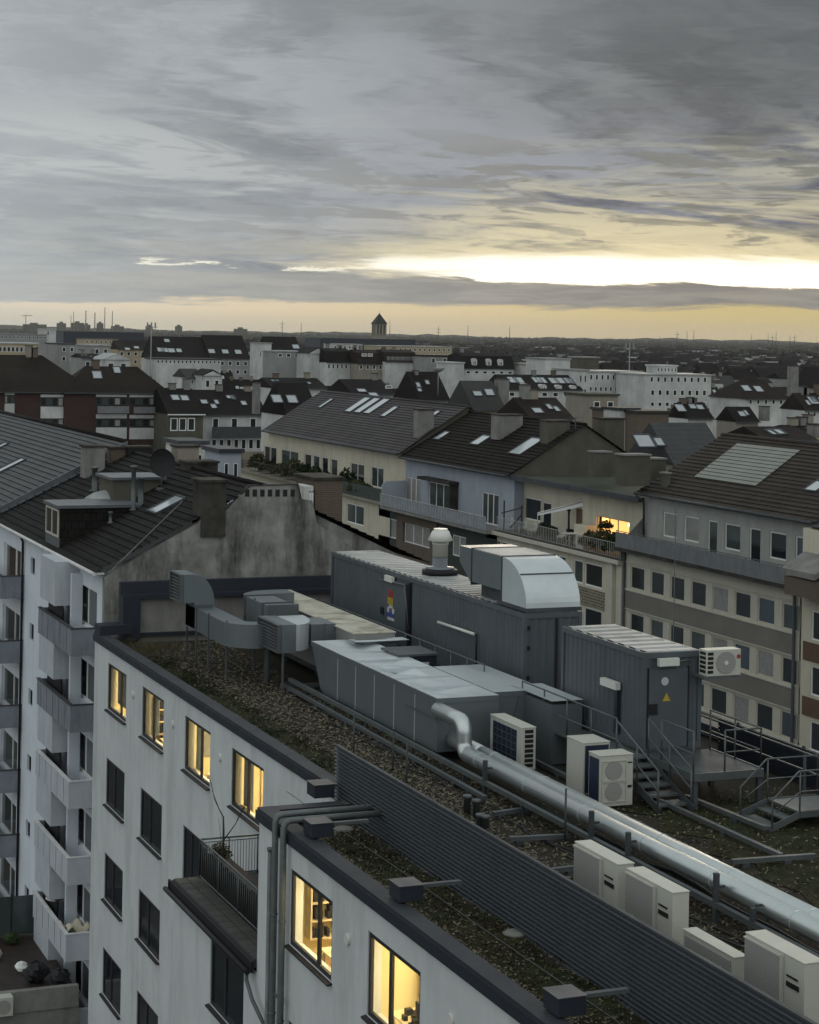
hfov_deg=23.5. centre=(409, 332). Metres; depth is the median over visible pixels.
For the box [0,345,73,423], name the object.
brick apartment block
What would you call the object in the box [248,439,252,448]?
window
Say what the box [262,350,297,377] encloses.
townhouse
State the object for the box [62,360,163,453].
brick apartment block
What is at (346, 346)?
flat hall
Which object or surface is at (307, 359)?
townhouse
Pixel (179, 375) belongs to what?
townhouse
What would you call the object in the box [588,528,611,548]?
potted plant
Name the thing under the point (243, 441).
window
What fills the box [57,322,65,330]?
industrial building
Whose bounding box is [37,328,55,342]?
flat office
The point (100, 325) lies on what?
industrial building
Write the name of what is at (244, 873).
planter box
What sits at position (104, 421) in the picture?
window
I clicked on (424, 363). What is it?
townhouse
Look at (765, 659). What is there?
window
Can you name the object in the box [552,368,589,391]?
townhouse
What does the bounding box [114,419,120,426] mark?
window
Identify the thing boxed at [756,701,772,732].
window
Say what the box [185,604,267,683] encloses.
supply duct
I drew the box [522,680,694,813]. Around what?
steel stairs
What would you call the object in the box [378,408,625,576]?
blue grey house
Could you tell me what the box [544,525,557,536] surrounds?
potted plant
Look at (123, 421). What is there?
window
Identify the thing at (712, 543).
balcony door
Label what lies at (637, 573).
window
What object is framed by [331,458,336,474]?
window
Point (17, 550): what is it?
window
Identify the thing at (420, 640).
container walkway
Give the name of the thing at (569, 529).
garden stove
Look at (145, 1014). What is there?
window
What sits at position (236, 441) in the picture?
window
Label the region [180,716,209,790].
window
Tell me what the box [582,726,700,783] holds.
support frame
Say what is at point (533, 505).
window
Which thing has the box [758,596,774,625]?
window
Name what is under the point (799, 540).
balcony door
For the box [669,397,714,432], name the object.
townhouse
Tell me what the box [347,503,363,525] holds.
window
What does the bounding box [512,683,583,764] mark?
duct end box
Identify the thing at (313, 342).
flat hall
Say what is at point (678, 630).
window
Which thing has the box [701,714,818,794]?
railing
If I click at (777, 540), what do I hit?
window
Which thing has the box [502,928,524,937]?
drain cover
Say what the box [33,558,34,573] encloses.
window
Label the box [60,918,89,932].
blanket
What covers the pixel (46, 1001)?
roof terrace
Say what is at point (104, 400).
window
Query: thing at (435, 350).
flat hall
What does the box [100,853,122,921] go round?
window
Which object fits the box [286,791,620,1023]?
conductor wire
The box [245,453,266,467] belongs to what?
terrace plant
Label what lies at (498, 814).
base beam
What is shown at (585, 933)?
louvred screen
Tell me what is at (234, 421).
window
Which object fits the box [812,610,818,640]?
window
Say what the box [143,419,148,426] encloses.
window
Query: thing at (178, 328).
industrial building
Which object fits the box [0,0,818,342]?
sky
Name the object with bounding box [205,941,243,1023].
window
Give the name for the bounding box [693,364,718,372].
town house
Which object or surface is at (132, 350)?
townhouse
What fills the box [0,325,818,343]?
hills
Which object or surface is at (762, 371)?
city
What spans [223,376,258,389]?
town house
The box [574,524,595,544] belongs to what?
terrace cabinet
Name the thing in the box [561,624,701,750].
equipment container
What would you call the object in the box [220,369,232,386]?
town house
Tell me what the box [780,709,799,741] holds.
window
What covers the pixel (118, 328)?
industrial building
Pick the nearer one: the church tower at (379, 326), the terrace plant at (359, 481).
the terrace plant at (359, 481)
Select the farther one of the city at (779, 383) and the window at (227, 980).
the city at (779, 383)
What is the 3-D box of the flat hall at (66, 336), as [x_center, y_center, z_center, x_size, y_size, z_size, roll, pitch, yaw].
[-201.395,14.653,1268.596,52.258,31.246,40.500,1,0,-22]
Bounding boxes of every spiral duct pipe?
[431,702,818,944]
[446,732,818,918]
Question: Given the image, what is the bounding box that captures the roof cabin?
[645,364,678,372]
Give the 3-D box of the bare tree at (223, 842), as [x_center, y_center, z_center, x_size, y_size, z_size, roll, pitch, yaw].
[-5.024,13.217,53.588,2.040,2.526,0.393,1,0,39]
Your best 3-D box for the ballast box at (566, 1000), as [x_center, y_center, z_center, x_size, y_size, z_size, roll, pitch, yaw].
[3.069,11.379,33.692,1.490,0.360,0.620,1,0,-22]
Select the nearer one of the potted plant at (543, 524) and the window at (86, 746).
the window at (86, 746)
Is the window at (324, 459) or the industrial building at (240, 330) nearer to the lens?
the window at (324, 459)
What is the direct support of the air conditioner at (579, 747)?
on the roof gravel
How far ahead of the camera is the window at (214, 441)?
266.90 m
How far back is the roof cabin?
470.34 m
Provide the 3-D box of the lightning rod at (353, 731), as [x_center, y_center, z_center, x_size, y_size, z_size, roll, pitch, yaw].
[-1.552,11.257,54.965,0.043,1.334,0.050,1,0,-22]
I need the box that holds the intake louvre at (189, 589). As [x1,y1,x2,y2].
[169,570,214,628]
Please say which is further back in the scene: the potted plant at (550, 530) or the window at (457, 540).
the window at (457, 540)
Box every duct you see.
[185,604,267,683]
[243,589,298,676]
[311,639,530,758]
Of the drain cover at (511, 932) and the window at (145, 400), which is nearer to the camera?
the drain cover at (511, 932)
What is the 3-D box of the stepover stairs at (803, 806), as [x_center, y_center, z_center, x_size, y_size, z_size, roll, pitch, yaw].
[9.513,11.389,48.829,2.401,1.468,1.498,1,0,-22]
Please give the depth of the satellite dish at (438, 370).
254.67 m
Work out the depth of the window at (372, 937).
40.09 m
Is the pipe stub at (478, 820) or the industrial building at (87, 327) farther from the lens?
the industrial building at (87, 327)
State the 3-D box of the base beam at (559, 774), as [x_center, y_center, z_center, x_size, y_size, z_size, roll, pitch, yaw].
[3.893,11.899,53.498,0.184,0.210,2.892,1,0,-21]
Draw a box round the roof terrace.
[0,894,78,1023]
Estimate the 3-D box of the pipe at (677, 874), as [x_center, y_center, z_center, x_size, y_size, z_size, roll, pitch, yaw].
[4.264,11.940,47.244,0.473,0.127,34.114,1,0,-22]
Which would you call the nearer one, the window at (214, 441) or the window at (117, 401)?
the window at (117, 401)
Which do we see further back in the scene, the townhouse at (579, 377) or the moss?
the townhouse at (579, 377)
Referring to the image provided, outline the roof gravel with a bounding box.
[122,640,818,1023]
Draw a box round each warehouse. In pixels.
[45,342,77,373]
[76,344,111,354]
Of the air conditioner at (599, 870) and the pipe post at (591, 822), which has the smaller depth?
the air conditioner at (599, 870)
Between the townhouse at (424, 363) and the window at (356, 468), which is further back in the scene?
the townhouse at (424, 363)
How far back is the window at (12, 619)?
93.34 m
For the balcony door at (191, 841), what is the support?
in the office building at (178, 913)
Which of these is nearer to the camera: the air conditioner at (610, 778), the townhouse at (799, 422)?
the air conditioner at (610, 778)
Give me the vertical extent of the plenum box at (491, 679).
1.520 m
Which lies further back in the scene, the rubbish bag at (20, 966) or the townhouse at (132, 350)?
the townhouse at (132, 350)
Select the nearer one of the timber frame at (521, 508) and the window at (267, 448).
the timber frame at (521, 508)
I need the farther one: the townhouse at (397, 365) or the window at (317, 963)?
the townhouse at (397, 365)
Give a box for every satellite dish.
[150,449,174,490]
[432,368,444,395]
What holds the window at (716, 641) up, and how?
in the banded house at (747, 509)
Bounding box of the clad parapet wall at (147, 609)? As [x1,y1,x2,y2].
[95,575,330,642]
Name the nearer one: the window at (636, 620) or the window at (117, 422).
the window at (636, 620)
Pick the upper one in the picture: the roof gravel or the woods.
the woods
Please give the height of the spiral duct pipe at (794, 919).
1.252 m
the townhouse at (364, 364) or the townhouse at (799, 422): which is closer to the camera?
the townhouse at (799, 422)
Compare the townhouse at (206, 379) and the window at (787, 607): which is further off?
the townhouse at (206, 379)
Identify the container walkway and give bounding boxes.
[316,598,484,672]
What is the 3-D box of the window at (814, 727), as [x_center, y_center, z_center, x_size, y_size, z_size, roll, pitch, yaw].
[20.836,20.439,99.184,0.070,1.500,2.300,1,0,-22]
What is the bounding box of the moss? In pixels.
[147,656,818,1023]
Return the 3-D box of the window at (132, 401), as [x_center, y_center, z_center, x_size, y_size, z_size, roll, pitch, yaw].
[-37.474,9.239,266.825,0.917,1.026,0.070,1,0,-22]
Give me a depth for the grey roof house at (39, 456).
104.34 m
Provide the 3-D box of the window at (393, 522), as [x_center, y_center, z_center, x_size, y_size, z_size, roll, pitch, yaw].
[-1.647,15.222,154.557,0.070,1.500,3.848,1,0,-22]
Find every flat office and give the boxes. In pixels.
[0,333,47,356]
[0,342,38,354]
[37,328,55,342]
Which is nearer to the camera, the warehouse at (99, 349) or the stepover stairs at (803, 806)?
the stepover stairs at (803, 806)
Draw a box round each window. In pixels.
[0,858,14,896]
[1,793,15,833]
[2,729,16,768]
[3,667,18,704]
[4,605,19,639]
[6,543,20,574]
[29,755,30,770]
[32,624,33,639]
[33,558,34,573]
[40,397,45,405]
[45,505,58,537]
[46,398,51,405]
[52,398,57,405]
[58,398,63,405]
[76,961,88,1004]
[77,884,89,930]
[78,808,91,854]
[79,732,92,778]
[81,659,93,702]
[82,585,96,626]
[96,397,101,404]
[96,419,101,426]
[99,949,120,1019]
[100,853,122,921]
[102,398,107,404]
[102,419,107,426]
[102,758,124,823]
[104,663,125,724]
[108,398,113,404]
[108,419,113,426]
[114,398,120,404]
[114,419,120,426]
[120,419,126,426]
[121,398,126,404]
[129,397,135,404]
[129,419,135,426]
[134,890,159,964]
[136,398,142,404]
[136,419,142,426]
[136,788,161,859]
[137,992,157,1023]
[138,687,163,754]
[143,398,148,404]
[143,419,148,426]
[149,419,153,426]
[170,418,177,430]
[179,418,185,430]
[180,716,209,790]
[187,418,194,430]
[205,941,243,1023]
[212,418,218,426]
[212,439,216,444]
[219,439,223,444]
[224,463,228,473]
[226,439,230,445]
[227,748,263,831]
[231,418,237,426]
[233,463,237,475]
[234,439,238,447]
[241,439,245,448]
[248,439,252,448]
[250,418,255,426]
[256,439,260,448]
[264,446,275,462]
[281,449,297,467]
[284,869,332,986]
[305,453,310,469]
[313,455,318,466]
[322,457,327,471]
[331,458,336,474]
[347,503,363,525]
[351,462,363,481]
[361,932,420,1023]
[371,466,383,487]
[391,519,395,538]
[405,523,429,547]
[453,534,465,556]
[509,392,514,396]
[526,497,540,521]
[543,502,550,525]
[574,559,582,583]
[584,607,600,624]
[585,562,601,588]
[594,401,599,406]
[598,516,627,531]
[607,401,613,405]
[630,612,643,631]
[631,565,644,591]
[650,618,662,637]
[651,570,663,596]
[664,512,676,538]
[670,623,683,644]
[671,575,684,601]
[684,516,698,542]
[690,629,704,648]
[691,580,705,607]
[701,683,703,708]
[711,686,726,713]
[712,585,727,613]
[712,635,726,647]
[725,523,739,550]
[733,693,748,723]
[734,642,749,671]
[735,590,750,619]
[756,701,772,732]
[757,648,773,679]
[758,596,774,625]
[770,531,785,560]
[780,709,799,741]
[781,655,800,687]
[782,602,801,632]
[810,721,818,752]
[811,665,818,696]
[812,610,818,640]
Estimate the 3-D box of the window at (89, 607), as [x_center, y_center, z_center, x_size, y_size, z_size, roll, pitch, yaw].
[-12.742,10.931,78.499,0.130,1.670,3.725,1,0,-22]
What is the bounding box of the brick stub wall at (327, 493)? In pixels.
[293,473,345,526]
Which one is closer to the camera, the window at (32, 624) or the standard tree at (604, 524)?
the window at (32, 624)
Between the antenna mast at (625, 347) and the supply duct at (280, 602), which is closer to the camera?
the supply duct at (280, 602)
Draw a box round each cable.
[302,705,744,943]
[304,704,744,948]
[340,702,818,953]
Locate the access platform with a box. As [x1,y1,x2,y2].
[642,709,763,809]
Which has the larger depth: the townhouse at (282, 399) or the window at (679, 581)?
the townhouse at (282, 399)
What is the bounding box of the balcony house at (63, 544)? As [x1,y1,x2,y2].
[0,444,429,1023]
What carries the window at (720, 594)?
in the banded house at (747, 509)
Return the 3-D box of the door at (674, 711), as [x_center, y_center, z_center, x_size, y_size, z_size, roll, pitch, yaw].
[6.871,9.974,52.413,1.163,2.090,0.080,1,0,-22]
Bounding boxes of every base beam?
[280,683,487,799]
[287,683,319,689]
[491,804,539,819]
[509,833,570,845]
[535,758,565,778]
[538,805,578,827]
[551,865,573,875]
[632,787,782,855]
[685,794,767,829]
[731,853,816,868]
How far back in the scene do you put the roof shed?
81.09 m
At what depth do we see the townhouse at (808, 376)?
382.91 m
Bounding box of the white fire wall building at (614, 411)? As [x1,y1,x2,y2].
[601,406,640,450]
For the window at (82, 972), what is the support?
in the balcony house at (63, 544)
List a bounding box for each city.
[14,331,818,395]
[197,336,809,394]
[248,342,812,372]
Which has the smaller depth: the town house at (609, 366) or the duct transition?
the duct transition
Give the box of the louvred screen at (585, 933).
[333,744,817,1023]
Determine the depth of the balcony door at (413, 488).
153.23 m
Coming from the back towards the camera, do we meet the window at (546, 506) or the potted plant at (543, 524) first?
the window at (546, 506)
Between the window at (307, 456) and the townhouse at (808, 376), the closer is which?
the window at (307, 456)
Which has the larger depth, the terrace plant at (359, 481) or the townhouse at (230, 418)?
the townhouse at (230, 418)
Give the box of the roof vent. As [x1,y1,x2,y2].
[422,528,457,575]
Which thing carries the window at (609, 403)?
in the townhouse at (578, 405)
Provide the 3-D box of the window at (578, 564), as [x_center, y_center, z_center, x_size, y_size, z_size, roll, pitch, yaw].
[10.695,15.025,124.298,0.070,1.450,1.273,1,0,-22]
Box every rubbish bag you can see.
[15,961,26,972]
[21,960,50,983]
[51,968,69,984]
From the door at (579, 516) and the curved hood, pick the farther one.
the door at (579, 516)
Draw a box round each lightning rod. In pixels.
[353,713,354,752]
[392,732,393,772]
[406,743,407,782]
[564,788,566,844]
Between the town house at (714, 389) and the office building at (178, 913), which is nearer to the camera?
the office building at (178, 913)
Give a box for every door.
[183,826,207,877]
[380,580,406,645]
[406,477,420,502]
[429,482,448,509]
[482,492,498,525]
[576,508,582,523]
[648,668,687,748]
[708,520,716,552]
[750,527,760,561]
[796,536,802,556]
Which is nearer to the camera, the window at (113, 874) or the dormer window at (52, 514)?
the window at (113, 874)
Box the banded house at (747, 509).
[614,432,818,744]
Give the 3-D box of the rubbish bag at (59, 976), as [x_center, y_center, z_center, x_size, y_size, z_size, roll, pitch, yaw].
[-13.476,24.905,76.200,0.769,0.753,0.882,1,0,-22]
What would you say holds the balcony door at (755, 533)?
in the banded house at (747, 509)
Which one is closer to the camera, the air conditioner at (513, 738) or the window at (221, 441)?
the air conditioner at (513, 738)
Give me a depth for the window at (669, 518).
116.32 m
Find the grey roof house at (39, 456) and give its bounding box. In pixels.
[0,410,191,572]
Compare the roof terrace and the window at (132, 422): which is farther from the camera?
the window at (132, 422)
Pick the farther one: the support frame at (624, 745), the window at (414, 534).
the window at (414, 534)
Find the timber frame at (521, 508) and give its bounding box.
[501,500,523,529]
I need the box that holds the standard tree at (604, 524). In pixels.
[597,520,614,530]
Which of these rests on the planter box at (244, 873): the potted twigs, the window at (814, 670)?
the potted twigs
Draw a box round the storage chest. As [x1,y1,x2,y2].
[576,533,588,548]
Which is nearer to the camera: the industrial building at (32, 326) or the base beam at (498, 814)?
the base beam at (498, 814)
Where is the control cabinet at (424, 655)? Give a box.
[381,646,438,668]
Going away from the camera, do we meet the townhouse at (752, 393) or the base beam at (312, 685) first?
the base beam at (312, 685)
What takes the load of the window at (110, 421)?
in the brick apartment block at (116, 401)
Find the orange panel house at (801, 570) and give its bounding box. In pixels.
[782,522,818,752]
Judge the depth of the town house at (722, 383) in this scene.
724.39 m
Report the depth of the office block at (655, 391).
460.26 m
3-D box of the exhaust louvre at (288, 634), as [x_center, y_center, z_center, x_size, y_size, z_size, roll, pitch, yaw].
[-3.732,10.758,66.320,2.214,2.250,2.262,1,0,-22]
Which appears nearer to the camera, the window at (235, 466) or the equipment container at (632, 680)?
the equipment container at (632, 680)
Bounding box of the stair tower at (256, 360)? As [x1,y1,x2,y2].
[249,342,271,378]
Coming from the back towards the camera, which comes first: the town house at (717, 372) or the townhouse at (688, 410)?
the town house at (717, 372)
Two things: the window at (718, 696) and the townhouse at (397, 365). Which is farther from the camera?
the townhouse at (397, 365)
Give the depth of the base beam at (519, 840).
46.19 m
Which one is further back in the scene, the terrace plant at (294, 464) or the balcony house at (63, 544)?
the terrace plant at (294, 464)
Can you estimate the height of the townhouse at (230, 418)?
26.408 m
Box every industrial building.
[23,323,46,330]
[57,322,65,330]
[71,321,83,330]
[84,323,89,330]
[96,322,103,331]
[111,325,123,331]
[145,325,152,332]
[175,325,181,333]
[234,327,246,334]
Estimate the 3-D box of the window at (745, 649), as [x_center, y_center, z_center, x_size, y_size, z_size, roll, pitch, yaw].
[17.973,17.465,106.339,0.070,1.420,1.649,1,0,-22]
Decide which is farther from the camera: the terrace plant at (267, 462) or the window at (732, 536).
the terrace plant at (267, 462)
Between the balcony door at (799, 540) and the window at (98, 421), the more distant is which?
the window at (98, 421)
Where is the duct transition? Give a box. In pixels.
[349,637,408,646]
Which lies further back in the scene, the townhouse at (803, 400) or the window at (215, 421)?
the townhouse at (803, 400)
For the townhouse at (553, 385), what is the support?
on the ground
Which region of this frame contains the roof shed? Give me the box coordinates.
[299,484,313,500]
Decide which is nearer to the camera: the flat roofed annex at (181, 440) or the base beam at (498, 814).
the base beam at (498, 814)
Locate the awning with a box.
[537,501,582,537]
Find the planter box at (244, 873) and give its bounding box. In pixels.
[213,855,257,893]
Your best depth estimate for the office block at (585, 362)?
500.42 m
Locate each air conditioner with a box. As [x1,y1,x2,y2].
[0,993,12,1017]
[490,713,536,769]
[566,734,609,795]
[573,840,634,910]
[588,749,633,807]
[624,866,689,944]
[683,927,743,979]
[692,647,740,678]
[743,929,818,1023]
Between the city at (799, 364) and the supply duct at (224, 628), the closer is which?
the supply duct at (224, 628)
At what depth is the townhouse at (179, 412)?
263.52 m
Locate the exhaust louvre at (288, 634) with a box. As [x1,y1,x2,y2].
[257,615,335,691]
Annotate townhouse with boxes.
[70,349,98,374]
[92,353,130,366]
[111,340,146,368]
[141,336,207,371]
[144,357,221,387]
[153,378,205,452]
[173,369,196,389]
[192,368,223,389]
[193,384,262,450]
[201,335,249,378]
[250,372,327,403]
[252,382,311,450]
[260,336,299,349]
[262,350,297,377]
[296,347,319,379]
[319,343,349,385]
[326,373,394,396]
[348,345,382,379]
[376,347,414,387]
[393,370,449,402]
[411,354,447,371]
[435,361,464,397]
[447,348,514,380]
[448,378,509,412]
[489,370,583,406]
[497,384,574,420]
[514,363,525,374]
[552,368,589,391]
[564,392,619,427]
[590,407,670,452]
[628,423,715,471]
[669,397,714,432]
[708,366,798,437]
[715,406,770,437]
[728,423,818,441]
[777,414,818,439]
[780,384,818,424]
[798,367,818,392]
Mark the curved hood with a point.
(522, 578)
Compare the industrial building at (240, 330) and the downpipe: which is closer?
the downpipe
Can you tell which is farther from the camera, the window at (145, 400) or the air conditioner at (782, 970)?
the window at (145, 400)
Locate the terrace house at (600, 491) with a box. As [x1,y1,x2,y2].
[486,450,671,625]
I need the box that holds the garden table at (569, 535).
[561,532,575,543]
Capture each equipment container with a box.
[330,550,581,693]
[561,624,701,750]
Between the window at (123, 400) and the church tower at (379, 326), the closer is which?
the window at (123, 400)
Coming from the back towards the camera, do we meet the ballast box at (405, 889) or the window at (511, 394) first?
the window at (511, 394)
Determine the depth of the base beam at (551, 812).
48.28 m
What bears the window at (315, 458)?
in the cream house at (368, 439)
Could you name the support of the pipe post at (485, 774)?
on the roof gravel
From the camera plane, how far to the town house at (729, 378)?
795.04 m
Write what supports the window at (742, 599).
in the banded house at (747, 509)
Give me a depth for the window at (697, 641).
110.75 m
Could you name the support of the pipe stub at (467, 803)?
on the roof gravel
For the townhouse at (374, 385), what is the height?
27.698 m
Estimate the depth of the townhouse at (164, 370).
619.02 m
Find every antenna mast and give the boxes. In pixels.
[147,322,155,375]
[623,343,633,370]
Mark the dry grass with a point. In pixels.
(145, 648)
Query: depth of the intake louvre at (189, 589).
70.41 m
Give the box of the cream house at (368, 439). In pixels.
[241,390,474,542]
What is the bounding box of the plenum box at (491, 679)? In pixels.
[435,664,540,720]
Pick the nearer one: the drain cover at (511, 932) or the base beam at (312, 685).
the drain cover at (511, 932)
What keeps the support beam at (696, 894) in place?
on the roof gravel
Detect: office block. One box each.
[525,357,571,374]
[567,356,599,369]
[588,370,644,393]
[614,372,712,410]
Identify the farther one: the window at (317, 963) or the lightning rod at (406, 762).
the lightning rod at (406, 762)
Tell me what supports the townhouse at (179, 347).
on the ground
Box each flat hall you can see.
[56,331,144,342]
[76,338,117,344]
[304,337,415,349]
[323,343,362,349]
[364,345,451,354]
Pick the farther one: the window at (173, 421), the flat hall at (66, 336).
the flat hall at (66, 336)
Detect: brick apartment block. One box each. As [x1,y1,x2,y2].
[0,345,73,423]
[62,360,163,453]
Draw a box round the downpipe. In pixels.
[244,847,271,1023]
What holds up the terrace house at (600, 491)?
on the ground
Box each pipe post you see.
[482,760,492,794]
[588,810,599,836]
[625,832,636,855]
[712,872,724,922]
[749,903,762,930]
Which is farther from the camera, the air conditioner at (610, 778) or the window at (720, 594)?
the window at (720, 594)
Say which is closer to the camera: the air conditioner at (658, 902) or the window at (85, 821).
the air conditioner at (658, 902)
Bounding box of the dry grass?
[120,634,211,661]
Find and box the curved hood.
[460,544,580,611]
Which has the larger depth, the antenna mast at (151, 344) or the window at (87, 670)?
the antenna mast at (151, 344)
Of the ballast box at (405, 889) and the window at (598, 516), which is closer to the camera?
the ballast box at (405, 889)
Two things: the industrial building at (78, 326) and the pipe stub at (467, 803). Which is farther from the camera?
the industrial building at (78, 326)
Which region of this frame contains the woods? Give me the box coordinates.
[0,327,818,365]
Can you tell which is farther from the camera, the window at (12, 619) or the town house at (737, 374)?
the town house at (737, 374)
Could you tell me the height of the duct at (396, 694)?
1.820 m
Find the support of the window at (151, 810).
in the office building at (178, 913)
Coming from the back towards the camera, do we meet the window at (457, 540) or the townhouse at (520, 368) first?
the townhouse at (520, 368)
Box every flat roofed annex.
[163,437,209,458]
[201,445,244,504]
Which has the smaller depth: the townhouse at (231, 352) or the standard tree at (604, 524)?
the standard tree at (604, 524)
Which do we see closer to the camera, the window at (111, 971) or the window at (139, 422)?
the window at (111, 971)
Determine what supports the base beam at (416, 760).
on the roof gravel
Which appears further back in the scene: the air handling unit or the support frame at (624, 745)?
the air handling unit
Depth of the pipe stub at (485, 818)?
47.38 m
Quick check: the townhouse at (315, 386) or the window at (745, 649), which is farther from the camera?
the townhouse at (315, 386)
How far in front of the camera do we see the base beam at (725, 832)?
47.29 m
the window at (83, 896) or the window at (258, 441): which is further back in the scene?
the window at (258, 441)
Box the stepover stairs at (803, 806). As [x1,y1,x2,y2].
[737,754,818,831]
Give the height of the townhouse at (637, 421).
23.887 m
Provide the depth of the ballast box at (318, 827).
44.77 m
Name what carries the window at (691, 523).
in the banded house at (747, 509)
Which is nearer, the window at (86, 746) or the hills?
the window at (86, 746)
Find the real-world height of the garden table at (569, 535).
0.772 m
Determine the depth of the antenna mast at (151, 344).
599.87 m
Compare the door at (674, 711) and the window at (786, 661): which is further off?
the window at (786, 661)
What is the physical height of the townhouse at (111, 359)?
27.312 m
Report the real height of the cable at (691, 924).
0.088 m
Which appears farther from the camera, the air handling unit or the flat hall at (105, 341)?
the flat hall at (105, 341)
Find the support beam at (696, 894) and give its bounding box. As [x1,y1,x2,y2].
[288,677,818,956]
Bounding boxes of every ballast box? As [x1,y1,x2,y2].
[302,816,368,837]
[306,779,337,798]
[388,877,461,902]
[542,984,628,1017]
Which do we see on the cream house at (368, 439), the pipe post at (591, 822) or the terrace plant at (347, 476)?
the terrace plant at (347, 476)
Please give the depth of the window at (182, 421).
261.80 m
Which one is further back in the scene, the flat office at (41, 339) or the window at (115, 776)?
the flat office at (41, 339)
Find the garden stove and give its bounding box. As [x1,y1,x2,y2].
[564,509,573,541]
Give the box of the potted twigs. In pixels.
[209,842,232,858]
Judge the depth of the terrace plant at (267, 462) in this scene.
182.84 m
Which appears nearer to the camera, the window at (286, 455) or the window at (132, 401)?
the window at (286, 455)
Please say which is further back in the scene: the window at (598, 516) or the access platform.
the window at (598, 516)
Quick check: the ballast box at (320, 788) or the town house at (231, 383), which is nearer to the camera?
the ballast box at (320, 788)
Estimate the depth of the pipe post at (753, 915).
38.94 m
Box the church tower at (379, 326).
[371,311,386,338]
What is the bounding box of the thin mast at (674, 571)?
[673,502,676,641]
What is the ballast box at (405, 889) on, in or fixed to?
on the office building at (178, 913)
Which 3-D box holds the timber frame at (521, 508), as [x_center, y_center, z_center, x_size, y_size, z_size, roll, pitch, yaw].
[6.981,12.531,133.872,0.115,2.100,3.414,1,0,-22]
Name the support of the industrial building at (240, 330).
on the ground
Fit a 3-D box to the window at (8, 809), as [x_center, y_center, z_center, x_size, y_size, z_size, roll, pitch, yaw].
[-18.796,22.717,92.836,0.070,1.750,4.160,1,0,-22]
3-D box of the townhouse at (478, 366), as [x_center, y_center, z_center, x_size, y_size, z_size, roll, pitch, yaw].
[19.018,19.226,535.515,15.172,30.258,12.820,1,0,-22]
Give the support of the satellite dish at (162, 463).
attached to the balcony house at (63, 544)
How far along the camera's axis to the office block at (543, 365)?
480.78 m
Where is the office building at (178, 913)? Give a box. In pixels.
[88,632,718,1023]
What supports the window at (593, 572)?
in the terrace house at (600, 491)
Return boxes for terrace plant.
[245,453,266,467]
[257,460,274,470]
[269,463,288,473]
[280,458,307,476]
[294,464,308,478]
[307,465,322,472]
[339,467,355,481]
[346,479,364,491]
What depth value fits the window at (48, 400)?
263.02 m
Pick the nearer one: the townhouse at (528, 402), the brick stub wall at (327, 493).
the brick stub wall at (327, 493)
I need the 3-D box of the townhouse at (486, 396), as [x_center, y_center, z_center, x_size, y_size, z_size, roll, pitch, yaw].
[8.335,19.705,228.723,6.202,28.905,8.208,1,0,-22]
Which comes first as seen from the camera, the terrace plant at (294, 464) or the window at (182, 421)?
the terrace plant at (294, 464)
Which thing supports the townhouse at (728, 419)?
on the ground
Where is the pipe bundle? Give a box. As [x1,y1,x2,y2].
[268,804,382,1023]
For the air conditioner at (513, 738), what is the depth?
53.48 m
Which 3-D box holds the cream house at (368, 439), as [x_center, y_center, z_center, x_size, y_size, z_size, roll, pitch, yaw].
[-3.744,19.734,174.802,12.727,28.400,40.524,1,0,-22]
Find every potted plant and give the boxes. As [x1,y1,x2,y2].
[3,931,19,944]
[536,522,548,535]
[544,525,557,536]
[581,529,599,545]
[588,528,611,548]
[601,532,619,551]
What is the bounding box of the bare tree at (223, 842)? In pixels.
[204,767,251,857]
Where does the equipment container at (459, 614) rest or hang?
on the support frame
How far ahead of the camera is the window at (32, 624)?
88.62 m
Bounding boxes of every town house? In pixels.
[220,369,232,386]
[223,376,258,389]
[599,362,622,369]
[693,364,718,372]
[698,371,713,373]
[711,373,734,383]
[711,377,730,388]
[711,383,718,393]
[714,370,725,373]
[724,368,753,381]
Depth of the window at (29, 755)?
88.74 m
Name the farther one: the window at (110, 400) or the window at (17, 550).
the window at (110, 400)
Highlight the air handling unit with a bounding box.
[280,590,395,676]
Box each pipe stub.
[463,794,471,814]
[472,798,480,818]
[476,813,483,827]
[481,814,489,830]
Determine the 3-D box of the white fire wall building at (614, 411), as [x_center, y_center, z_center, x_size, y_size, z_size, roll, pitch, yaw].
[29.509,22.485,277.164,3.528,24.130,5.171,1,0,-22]
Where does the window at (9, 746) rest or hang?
in the balcony house at (63, 544)
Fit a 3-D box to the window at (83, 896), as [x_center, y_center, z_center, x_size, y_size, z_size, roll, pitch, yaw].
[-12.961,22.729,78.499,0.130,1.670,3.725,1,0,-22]
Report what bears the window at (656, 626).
in the banded house at (747, 509)
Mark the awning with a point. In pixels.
(571, 506)
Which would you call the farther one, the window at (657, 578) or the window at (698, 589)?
the window at (657, 578)
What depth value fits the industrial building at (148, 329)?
6505.01 m
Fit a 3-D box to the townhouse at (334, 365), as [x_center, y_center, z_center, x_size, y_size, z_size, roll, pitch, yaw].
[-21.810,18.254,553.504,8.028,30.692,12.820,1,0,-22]
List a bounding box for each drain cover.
[333,825,353,832]
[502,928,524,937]

